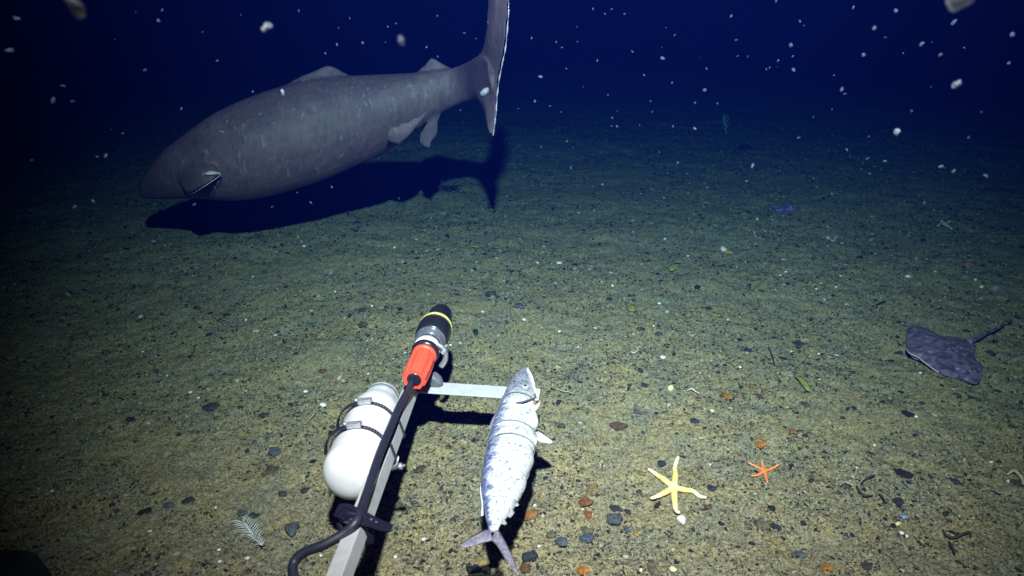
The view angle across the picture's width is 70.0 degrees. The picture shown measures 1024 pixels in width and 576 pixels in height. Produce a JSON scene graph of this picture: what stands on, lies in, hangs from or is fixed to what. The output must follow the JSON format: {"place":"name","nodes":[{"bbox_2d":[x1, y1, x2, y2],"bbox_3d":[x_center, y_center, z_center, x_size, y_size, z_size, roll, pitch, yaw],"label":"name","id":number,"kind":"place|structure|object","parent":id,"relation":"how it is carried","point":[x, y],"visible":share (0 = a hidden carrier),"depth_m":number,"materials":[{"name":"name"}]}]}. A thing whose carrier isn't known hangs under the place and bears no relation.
{"place":"outdoors","nodes":[
{"label":"outdoors","id":0,"kind":"place"},
{"bbox_2d":[66,0,83,17],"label":"marine snow flake","id":1,"kind":"object","parent":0,"point":[77,8],"visible":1,"depth_m":0.57,"materials":[{"name":"grey"}]},
{"bbox_2d":[262,22,271,31],"bbox_3d":[-0.256,-0.272,0.763,0.010,0.015,0.008,25,-25,-29],"label":"marine snow flake","id":2,"kind":"object","parent":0,"point":[267,25],"visible":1,"depth_m":0.76,"materials":[{"name":"white"}]},
{"bbox_2d":[138,0,509,200],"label":"sleeper shark","id":3,"kind":"object","parent":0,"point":[323,123],"visible":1,"depth_m":4.44,"materials":[{"name":"grey"}]},
{"bbox_2d":[480,87,488,95],"bbox_3d":[-0.086,-0.622,2.317,0.024,0.035,0.021,31,14,-14],"label":"marine snow flake","id":4,"kind":"object","parent":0,"point":[484,92],"visible":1,"depth_m":2.31,"materials":[{"name":"white"}]},
{"bbox_2d":[0,33,1023,575],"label":"seabed","id":5,"kind":"structure","parent":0,"point":[136,83],"depth_m":4.28,"materials":[{"name":"beige sand"}]},
{"bbox_2d":[0,550,51,575],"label":"ballast foot","id":6,"kind":"object","parent":5,"relation":"on","point":[20,563],"visible":1,"depth_m":2.08},
{"bbox_2d":[70,332,87,339],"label":"stone","id":7,"kind":"object","parent":5,"relation":"on","point":[78,335],"visible":0.98,"depth_m":3.81,"materials":[{"name":"brown stone"}]},
{"bbox_2d":[137,507,152,515],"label":"stone","id":8,"kind":"object","parent":5,"relation":"on","point":[144,511],"visible":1,"depth_m":2.50,"materials":[{"name":"black stone"}]},
{"bbox_2d":[163,501,173,508],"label":"stone","id":9,"kind":"object","parent":5,"relation":"on","point":[166,505],"visible":1,"depth_m":2.52,"materials":[{"name":"grey stone"}]},
{"bbox_2d":[181,497,195,503],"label":"stone","id":10,"kind":"object","parent":5,"relation":"on","point":[187,500],"visible":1,"depth_m":2.54,"materials":[{"name":"grey stone"}]},
{"bbox_2d":[202,403,219,411],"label":"stone","id":11,"kind":"object","parent":5,"relation":"on","point":[211,407],"visible":0.99,"depth_m":3.14,"materials":[{"name":"grey stone"}]},
{"bbox_2d":[238,510,247,516],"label":"stone","id":12,"kind":"object","parent":5,"relation":"on","point":[242,512],"visible":1,"depth_m":2.49,"materials":[{"name":"grey stone"}]},
{"bbox_2d":[230,515,265,545],"bbox_3d":[-0.846,0.787,2.374,0.157,0.032,0.086,13,25,29],"label":"sea pen","id":13,"kind":"object","parent":5,"relation":"on","point":[248,529],"visible":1,"depth_m":2.37,"materials":[{"name":"white"}]},
{"bbox_2d":[249,512,259,518],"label":"stone","id":14,"kind":"object","parent":5,"relation":"on","point":[255,515],"visible":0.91,"depth_m":2.48,"materials":[{"name":"grey stone"}]},
{"bbox_2d":[258,412,270,417],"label":"stone","id":15,"kind":"object","parent":5,"relation":"on","point":[267,414],"visible":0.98,"depth_m":3.07,"materials":[{"name":"grey stone"}]},
{"bbox_2d":[261,464,279,476],"bbox_3d":[-0.893,0.682,2.717,0.060,0.032,0.074,0,21,0],"label":"stone","id":16,"kind":"object","parent":5,"relation":"on","point":[271,469],"visible":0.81,"depth_m":2.70,"materials":[{"name":"stone"}]},
{"bbox_2d":[267,447,280,456],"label":"stone","id":17,"kind":"object","parent":5,"relation":"on","point":[273,451],"visible":1,"depth_m":2.83,"materials":[{"name":"grey stone"}]},
{"bbox_2d":[278,491,286,496],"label":"stone","id":18,"kind":"object","parent":5,"relation":"on","point":[282,493],"visible":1,"depth_m":2.57,"materials":[{"name":"grey stone"}]},
{"bbox_2d":[284,521,299,536],"bbox_3d":[-0.729,0.796,2.415,0.049,0.030,0.077,0,21,0],"label":"stone","id":19,"kind":"object","parent":5,"relation":"on","point":[291,529],"visible":1,"depth_m":2.40,"materials":[{"name":"grey stone"}]},
{"bbox_2d":[300,487,309,493],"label":"stone","id":20,"kind":"object","parent":5,"relation":"on","point":[304,490],"visible":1,"depth_m":2.60,"materials":[{"name":"grey stone"}]},
{"bbox_2d":[299,562,311,570],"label":"stone","id":21,"kind":"object","parent":5,"relation":"on","point":[305,566],"visible":1,"depth_m":2.26,"materials":[{"name":"grey stone"}]},
{"bbox_2d":[357,322,368,327],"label":"stone","id":22,"kind":"object","parent":5,"relation":"on","point":[361,324],"visible":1,"depth_m":3.85,"materials":[{"name":"grey stone"}]},
{"bbox_2d":[413,465,425,473],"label":"stone","id":23,"kind":"object","parent":5,"relation":"on","point":[419,469],"visible":1,"depth_m":2.73,"materials":[{"name":"stone"}]},
{"bbox_2d":[326,372,540,575],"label":"metal frame","id":24,"kind":"object","parent":5,"relation":"on","point":[346,557],"visible":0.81,"depth_m":2.21,"materials":[{"name":"metal"}]},
{"bbox_2d":[287,381,413,575],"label":"cable","id":25,"kind":"object","parent":24,"relation":"attached to","point":[348,529],"visible":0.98,"depth_m":1.89,"materials":[{"name":"black rubber"}]},
{"bbox_2d":[323,382,398,499],"bbox_3d":[-0.470,0.472,2.380,0.183,0.200,0.567,0,21,0],"label":"white bottle","id":26,"kind":"object","parent":24,"relation":"attached to","point":[348,460],"visible":0.77,"depth_m":2.16,"materials":[{"name":"plastic"}]},
{"bbox_2d":[324,420,405,470],"bbox_3d":[-0.447,0.508,2.253,0.263,0.205,0.068,5,22,12],"label":"hose clamp","id":27,"kind":"object","parent":26,"relation":"attached to","point":[354,425],"visible":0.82,"depth_m":2.23,"materials":[{"name":"metal"}]},
{"bbox_2d":[336,397,405,438],"bbox_3d":[-0.465,0.456,2.415,0.225,0.205,0.042,0,21,0],"label":"hose clamp","id":28,"kind":"object","parent":26,"relation":"attached to","point":[361,401],"visible":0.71,"depth_m":2.39,"materials":[{"name":"metal"}]},
{"bbox_2d":[333,504,392,544],"bbox_3d":[-0.381,0.623,1.864,0.178,0.112,0.060,13,25,29],"label":"rubber strap","id":29,"kind":"object","parent":24,"relation":"attached to","point":[343,514],"visible":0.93,"depth_m":1.86,"materials":[{"name":"black rubber"}]},
{"bbox_2d":[402,304,451,388],"bbox_3d":[-0.323,0.237,2.842,0.168,0.214,0.526,0,21,0],"label":"instrument","id":30,"kind":"object","parent":24,"relation":"attached to","point":[432,334],"visible":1,"depth_m":2.75,"materials":[{"name":"black plastic"},{"name":"orange-red plastic"},{"name":"steel"}]},
{"bbox_2d":[460,366,552,575],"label":"bait fish","id":31,"kind":"object","parent":24,"relation":"on","point":[508,462],"visible":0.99,"depth_m":2.29},
{"bbox_2d":[486,432,534,454],"bbox_3d":[-0.004,0.523,2.386,0.162,0.110,0.018,3,22,7],"label":"binding cord","id":32,"kind":"object","parent":31,"relation":"attached to","point":[512,433],"visible":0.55,"depth_m":2.38,"materials":[{"name":"white fabric"}]},
{"bbox_2d":[490,419,535,435],"bbox_3d":[0.003,0.490,2.447,0.159,0.108,0.016,4,22,9],"label":"binding cord","id":33,"kind":"object","parent":31,"relation":"attached to","point":[514,420],"visible":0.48,"depth_m":2.43,"materials":[{"name":"white fabric"}]},
{"bbox_2d":[499,391,535,405],"bbox_3d":[0.020,0.411,2.587,0.132,0.090,0.023,3,22,8],"label":"binding cord","id":34,"kind":"object","parent":31,"relation":"attached to","point":[519,392],"visible":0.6,"depth_m":2.58,"materials":[{"name":"white fabric"}]},
{"bbox_2d":[437,179,459,190],"bbox_3d":[-0.564,-0.918,6.532,0.206,0.106,0.181,0,21,0],"label":"sea urchin","id":35,"kind":"object","parent":5,"relation":"on","point":[449,187],"visible":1,"depth_m":6.54,"materials":[{"name":"purple"}]},
{"bbox_2d":[450,515,458,521],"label":"stone","id":36,"kind":"object","parent":5,"relation":"on","point":[453,517],"visible":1,"depth_m":2.46,"materials":[{"name":"stone"}]},
{"bbox_2d":[463,518,471,524],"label":"stone","id":37,"kind":"object","parent":5,"relation":"on","point":[467,521],"visible":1,"depth_m":2.44,"materials":[{"name":"beige stone"}]},
{"bbox_2d":[466,564,481,573],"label":"stone","id":38,"kind":"object","parent":5,"relation":"on","point":[474,568],"visible":1,"depth_m":2.24,"materials":[{"name":"black stone"}]},
{"bbox_2d":[474,556,487,565],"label":"stone","id":39,"kind":"object","parent":5,"relation":"on","point":[481,561],"visible":0.95,"depth_m":2.28,"materials":[{"name":"beige stone"}]},
{"bbox_2d":[485,291,495,294],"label":"stone","id":40,"kind":"object","parent":5,"relation":"on","point":[490,293],"visible":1,"depth_m":4.21,"materials":[{"name":"grey stone"}]},
{"bbox_2d":[512,303,525,309],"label":"stone","id":41,"kind":"object","parent":5,"relation":"on","point":[518,305],"visible":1,"depth_m":4.00,"materials":[{"name":"grey stone"}]},
{"bbox_2d":[519,562,530,572],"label":"stone","id":42,"kind":"object","parent":5,"relation":"on","point":[524,567],"visible":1,"depth_m":2.27,"materials":[{"name":"brown stone"}]},
{"bbox_2d":[522,550,537,561],"bbox_3d":[0.056,0.845,2.309,0.054,0.024,0.042,-6,22,-16],"label":"stone","id":43,"kind":"object","parent":5,"relation":"on","point":[529,556],"visible":1,"depth_m":2.30,"materials":[{"name":"grey stone"}]},
{"bbox_2d":[521,509,538,520],"bbox_3d":[0.061,0.765,2.468,0.059,0.022,0.054,0,21,0],"label":"stone","id":44,"kind":"object","parent":5,"relation":"on","point":[530,514],"visible":1,"depth_m":2.46,"materials":[{"name":"orange stone"}]},
{"bbox_2d":[546,531,556,538],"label":"stone","id":45,"kind":"object","parent":5,"relation":"on","point":[550,534],"visible":1,"depth_m":2.38,"materials":[{"name":"beige stone"}]},
{"bbox_2d":[555,537,566,545],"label":"stone","id":46,"kind":"object","parent":5,"relation":"on","point":[560,541],"visible":1,"depth_m":2.35,"materials":[{"name":"grey stone"}]},
{"bbox_2d":[577,566,588,574],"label":"stone","id":47,"kind":"object","parent":5,"relation":"on","point":[582,570],"visible":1,"depth_m":2.25,"materials":[{"name":"orange stone"}]},
{"bbox_2d":[578,496,592,507],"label":"stone","id":48,"kind":"object","parent":5,"relation":"on","point":[585,501],"visible":1,"depth_m":2.53,"materials":[{"name":"orange stone"}]},
{"bbox_2d":[580,526,592,533],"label":"stone","id":49,"kind":"object","parent":5,"relation":"on","point":[584,529],"visible":1,"depth_m":2.42,"materials":[{"name":"stone"}]},
{"bbox_2d":[579,533,593,543],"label":"stone","id":50,"kind":"object","parent":5,"relation":"on","point":[586,538],"visible":1,"depth_m":2.38,"materials":[{"name":"stone"}]},
{"bbox_2d":[583,510,591,517],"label":"stone","id":51,"kind":"object","parent":5,"relation":"on","point":[587,514],"visible":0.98,"depth_m":2.49,"materials":[{"name":"stone"}]},
{"bbox_2d":[586,483,599,495],"bbox_3d":[0.287,0.718,2.602,0.048,0.022,0.068,0,21,0],"label":"stone","id":52,"kind":"object","parent":5,"relation":"on","point":[592,489],"visible":1,"depth_m":2.59,"materials":[{"name":"beige stone"}]},
{"bbox_2d":[606,513,621,525],"bbox_3d":[0.345,0.781,2.462,0.058,0.033,0.059,0,21,0],"label":"stone","id":53,"kind":"object","parent":5,"relation":"on","point":[613,519],"visible":1,"depth_m":2.45,"materials":[{"name":"grey stone"}]},
{"bbox_2d":[609,505,622,511],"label":"stone","id":54,"kind":"object","parent":5,"relation":"on","point":[614,508],"visible":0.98,"depth_m":2.52,"materials":[{"name":"grey stone"}]},
{"bbox_2d":[609,422,627,430],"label":"stone","id":55,"kind":"object","parent":5,"relation":"on","point":[616,426],"visible":1,"depth_m":2.94,"materials":[{"name":"brown stone"}]},
{"bbox_2d":[623,526,630,533],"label":"stone","id":56,"kind":"object","parent":5,"relation":"on","point":[626,529],"visible":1,"depth_m":2.41,"materials":[{"name":"grey stone"}]},
{"bbox_2d":[624,509,631,514],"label":"stone","id":57,"kind":"object","parent":5,"relation":"on","point":[627,511],"visible":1,"depth_m":2.51,"materials":[{"name":"grey stone"}]},
{"bbox_2d":[626,304,635,311],"bbox_3d":[0.656,0.109,4.015,0.056,0.010,0.091,0,21,0],"label":"weed scrap","id":58,"kind":"object","parent":5,"relation":"on","point":[631,307],"visible":1,"depth_m":4.01,"materials":[{"name":"green plant"}]},
{"bbox_2d":[633,408,641,413],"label":"stone","id":59,"kind":"object","parent":5,"relation":"on","point":[635,411],"visible":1,"depth_m":3.04,"materials":[{"name":"grey stone"}]},
{"bbox_2d":[637,470,645,475],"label":"stone","id":60,"kind":"object","parent":5,"relation":"on","point":[639,472],"visible":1,"depth_m":2.68,"materials":[{"name":"yellow stone"}]},
{"bbox_2d":[647,561,660,575],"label":"stone","id":61,"kind":"object","parent":5,"relation":"on","point":[652,568],"visible":1,"depth_m":2.23,"materials":[{"name":"beige stone"}]},
{"bbox_2d":[658,460,665,465],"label":"stone","id":62,"kind":"object","parent":5,"relation":"on","point":[661,462],"visible":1,"depth_m":2.73,"materials":[{"name":"grey stone"}]},
{"bbox_2d":[667,263,679,270],"bbox_3d":[1.036,-0.139,4.684,0.056,0.019,0.159,15,26,34],"label":"weed scrap","id":63,"kind":"object","parent":5,"relation":"on","point":[671,267],"visible":1,"depth_m":4.67,"materials":[{"name":"green plant"}]},
{"bbox_2d":[670,566,676,571],"bbox_3d":[0.492,0.860,2.236,0.026,0.012,0.023,17,27,37],"label":"shell","id":64,"kind":"object","parent":5,"relation":"on","point":[673,569],"visible":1,"depth_m":2.23},
{"bbox_2d":[647,456,706,513],"bbox_3d":[0.579,0.704,2.620,0.197,0.025,0.327,0,21,0],"label":"starfish","id":65,"kind":"object","parent":5,"relation":"on","point":[673,488],"visible":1,"depth_m":2.58},
{"bbox_2d":[673,274,683,279],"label":"stone","id":66,"kind":"object","parent":5,"relation":"on","point":[678,276],"visible":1,"depth_m":4.51,"materials":[{"name":"grey stone"}]},
{"bbox_2d":[676,515,686,524],"bbox_3d":[0.569,0.776,2.449,0.027,0.031,0.036,-14,26,-32],"label":"shell","id":67,"kind":"object","parent":5,"relation":"on","point":[681,519],"visible":1,"depth_m":2.44},
{"bbox_2d":[690,418,699,423],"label":"stone","id":68,"kind":"object","parent":5,"relation":"on","point":[694,420],"visible":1,"depth_m":2.97,"materials":[{"name":"grey stone"}]},
{"bbox_2d":[707,484,716,491],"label":"stone","id":69,"kind":"object","parent":5,"relation":"on","point":[711,488],"visible":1,"depth_m":2.59,"materials":[{"name":"grey stone"}]},
{"bbox_2d":[720,246,726,251],"bbox_3d":[1.461,-0.266,5.058,0.041,0.043,0.047,-4,22,-10],"label":"anemone","id":70,"kind":"object","parent":5,"relation":"on","point":[722,248],"visible":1,"depth_m":5.04},
{"bbox_2d":[722,116,728,132],"bbox_3d":[2.782,-2.143,9.537,0.096,0.246,0.010,0,21,0],"label":"hydroid","id":71,"kind":"object","parent":5,"relation":"on","point":[725,123],"visible":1,"depth_m":9.54,"materials":[{"name":"grey"}]},
{"bbox_2d":[721,392,732,398],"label":"stone","id":72,"kind":"object","parent":5,"relation":"on","point":[727,396],"visible":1,"depth_m":3.15,"materials":[{"name":"stone"}]},
{"bbox_2d":[737,144,751,149],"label":"stone","id":73,"kind":"object","parent":5,"relation":"on","point":[743,146],"visible":0.9,"depth_m":8.61,"materials":[{"name":"stone"}]},
{"bbox_2d":[754,393,763,398],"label":"stone","id":74,"kind":"object","parent":5,"relation":"on","point":[760,396],"visible":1,"depth_m":3.14,"materials":[{"name":"stone"}]},
{"bbox_2d":[754,441,766,448],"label":"stone","id":75,"kind":"object","parent":5,"relation":"on","point":[761,445],"visible":1,"depth_m":2.81,"materials":[{"name":"orange stone"}]},
{"bbox_2d":[756,436,767,440],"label":"stone","id":76,"kind":"object","parent":5,"relation":"on","point":[763,438],"visible":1,"depth_m":2.84,"materials":[{"name":"yellow stone"}]},
{"bbox_2d":[756,518,769,530],"bbox_3d":[0.829,0.784,2.421,0.046,0.022,0.060,0,21,0],"label":"stone","id":77,"kind":"object","parent":5,"relation":"on","point":[762,524],"visible":1,"depth_m":2.41,"materials":[{"name":"beige stone"}]},
{"bbox_2d":[748,460,779,482],"bbox_3d":[0.911,0.667,2.681,0.099,0.018,0.144,15,26,33],"label":"starfish","id":78,"kind":"object","parent":5,"relation":"on","point":[763,469],"visible":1,"depth_m":2.68},
{"bbox_2d":[767,505,775,510],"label":"stone","id":79,"kind":"object","parent":5,"relation":"on","point":[771,507],"visible":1,"depth_m":2.48,"materials":[{"name":"grey stone"}]},
{"bbox_2d":[770,523,780,529],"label":"stone","id":80,"kind":"object","parent":5,"relation":"on","point":[775,526],"visible":1,"depth_m":2.41,"materials":[{"name":"grey stone"}]},
{"bbox_2d":[771,204,795,211],"bbox_3d":[2.242,-0.658,6.028,0.185,0.054,0.190,0,21,0],"label":"octopus","id":81,"kind":"object","parent":5,"relation":"on","point":[786,207],"visible":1,"depth_m":5.99},
{"bbox_2d":[788,427,797,434],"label":"stone","id":82,"kind":"object","parent":5,"relation":"on","point":[792,431],"visible":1,"depth_m":2.89,"materials":[{"name":"brown stone"}]},
{"bbox_2d":[791,341,804,346],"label":"stone","id":83,"kind":"object","parent":5,"relation":"on","point":[798,343],"visible":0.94,"depth_m":3.70,"materials":[{"name":"grey stone"}]},
{"bbox_2d":[792,551,806,557],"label":"stone","id":84,"kind":"object","parent":5,"relation":"on","point":[800,553],"visible":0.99,"depth_m":2.30,"materials":[{"name":"grey stone"}]},
{"bbox_2d":[795,375,809,390],"bbox_3d":[1.296,0.421,3.239,0.034,0.019,0.168,0,21,0],"label":"leaf scrap","id":85,"kind":"object","parent":5,"relation":"on","point":[804,384],"visible":1,"depth_m":3.24,"materials":[{"name":"plant"}]},
{"bbox_2d":[800,401,809,406],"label":"stone","id":86,"kind":"object","parent":5,"relation":"on","point":[805,404],"visible":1,"depth_m":3.09,"materials":[{"name":"grey stone"}]},
{"bbox_2d":[819,563,833,571],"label":"stone","id":87,"kind":"object","parent":5,"relation":"on","point":[826,567],"visible":1,"depth_m":2.22,"materials":[{"name":"orange stone"}]},
{"bbox_2d":[856,485,872,496],"bbox_3d":[1.211,0.705,2.536,0.036,0.011,0.067,-10,24,-24],"label":"twig","id":88,"kind":"object","parent":5,"relation":"on","point":[861,493],"visible":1,"depth_m":2.52,"materials":[{"name":"wood"}]},
{"bbox_2d":[860,560,871,570],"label":"stone","id":89,"kind":"object","parent":5,"relation":"on","point":[866,565],"visible":1,"depth_m":2.23,"materials":[{"name":"grey stone"}]},
{"bbox_2d":[862,474,875,481],"bbox_3d":[1.267,0.675,2.592,0.048,0.027,0.010,-3,22,-7],"label":"twig","id":90,"kind":"object","parent":5,"relation":"on","point":[866,478],"visible":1,"depth_m":2.59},
{"bbox_2d":[892,497,902,504],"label":"stone","id":91,"kind":"object","parent":5,"relation":"on","point":[897,500],"visible":1,"depth_m":2.49,"materials":[{"name":"grey stone"}]},
{"bbox_2d":[894,468,912,478],"bbox_3d":[1.405,0.664,2.619,0.054,0.018,0.056,0,21,0],"label":"stone","id":92,"kind":"object","parent":5,"relation":"on","point":[901,472],"visible":1,"depth_m":2.61,"materials":[{"name":"black stone"}]},
{"bbox_2d":[899,513,908,519],"bbox_3d":[1.297,0.756,2.421,0.029,0.016,0.028,0,21,0],"label":"shell","id":93,"kind":"object","parent":5,"relation":"on","point":[903,516],"visible":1,"depth_m":2.41},
{"bbox_2d":[901,410,914,416],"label":"stone","id":94,"kind":"object","parent":5,"relation":"on","point":[907,413],"visible":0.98,"depth_m":3.01,"materials":[{"name":"black stone"}]},
{"bbox_2d":[937,220,951,228],"bbox_3d":[3.376,-0.496,5.704,0.104,0.020,0.217,11,24,27],"label":"starfish","id":95,"kind":"object","parent":5,"relation":"on","point":[945,224],"visible":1,"depth_m":5.70},
{"bbox_2d":[948,541,955,553],"bbox_3d":[1.367,0.805,2.272,0.008,0.013,0.067,6,22,15],"label":"twig","id":96,"kind":"object","parent":5,"relation":"on","point":[952,548],"visible":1,"depth_m":2.26,"materials":[{"name":"black wood"}]},
{"bbox_2d":[949,477,961,484],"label":"stone","id":97,"kind":"object","parent":5,"relation":"on","point":[955,481],"visible":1,"depth_m":2.58,"materials":[{"name":"grey stone"}]},
{"bbox_2d":[942,529,971,538],"bbox_3d":[1.418,0.784,2.326,0.084,0.018,0.035,4,22,10],"label":"twig","id":98,"kind":"object","parent":5,"relation":"on","point":[958,535],"visible":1,"depth_m":2.32,"materials":[{"name":"grey wood"}]},
{"bbox_2d":[906,319,1012,383],"bbox_3d":[2.231,0.237,3.708,0.406,0.060,0.933,17,27,37],"label":"skate","id":99,"kind":"object","parent":5,"relation":"on","point":[950,356],"visible":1,"depth_m":3.52,"materials":[{"name":"grey"}]},
{"bbox_2d":[961,261,975,266],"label":"stone","id":100,"kind":"object","parent":5,"relation":"on","point":[968,263],"visible":0.96,"depth_m":4.80,"materials":[{"name":"stone"}]},
{"bbox_2d":[1006,469,1023,484],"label":"brittle star arm","id":101,"kind":"object","parent":5,"relation":"on","point":[1018,473],"visible":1,"depth_m":2.60},
{"bbox_2d":[1009,479,1023,486],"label":"stone","id":102,"kind":"object","parent":5,"relation":"on","point":[1018,482],"visible":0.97,"depth_m":2.56,"materials":[{"name":"grey stone"}]},
{"bbox_2d":[0,118,1023,575],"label":"gravel","id":103,"kind":"structure","parent":0,"point":[568,506],"depth_m":3.71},
{"bbox_2d":[0,0,1023,33],"label":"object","id":104,"kind":"structure","parent":0,"point":[36,16],"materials":[{"name":"blue liquid"}]},
{"bbox_2d":[724,250,732,254],"bbox_3d":[1.494,-0.246,5.039,0.064,0.032,0.058,17,27,37],"label":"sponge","id":105,"kind":"object","parent":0,"point":[728,252],"visible":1,"depth_m":5.02},
{"bbox_2d":[952,80,960,87],"bbox_3d":[0.505,-0.232,0.831,0.006,0.010,0.010,-20,29,-41],"label":"marine snow flake","id":106,"kind":"object","parent":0,"point":[956,84],"visible":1,"depth_m":0.83,"materials":[{"name":"white"}]},
{"bbox_2d":[946,0,970,10],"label":"marine snow flake","id":107,"kind":"object","parent":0,"point":[953,5],"visible":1,"depth_m":0.57,"materials":[{"name":"grey"}]}
]}

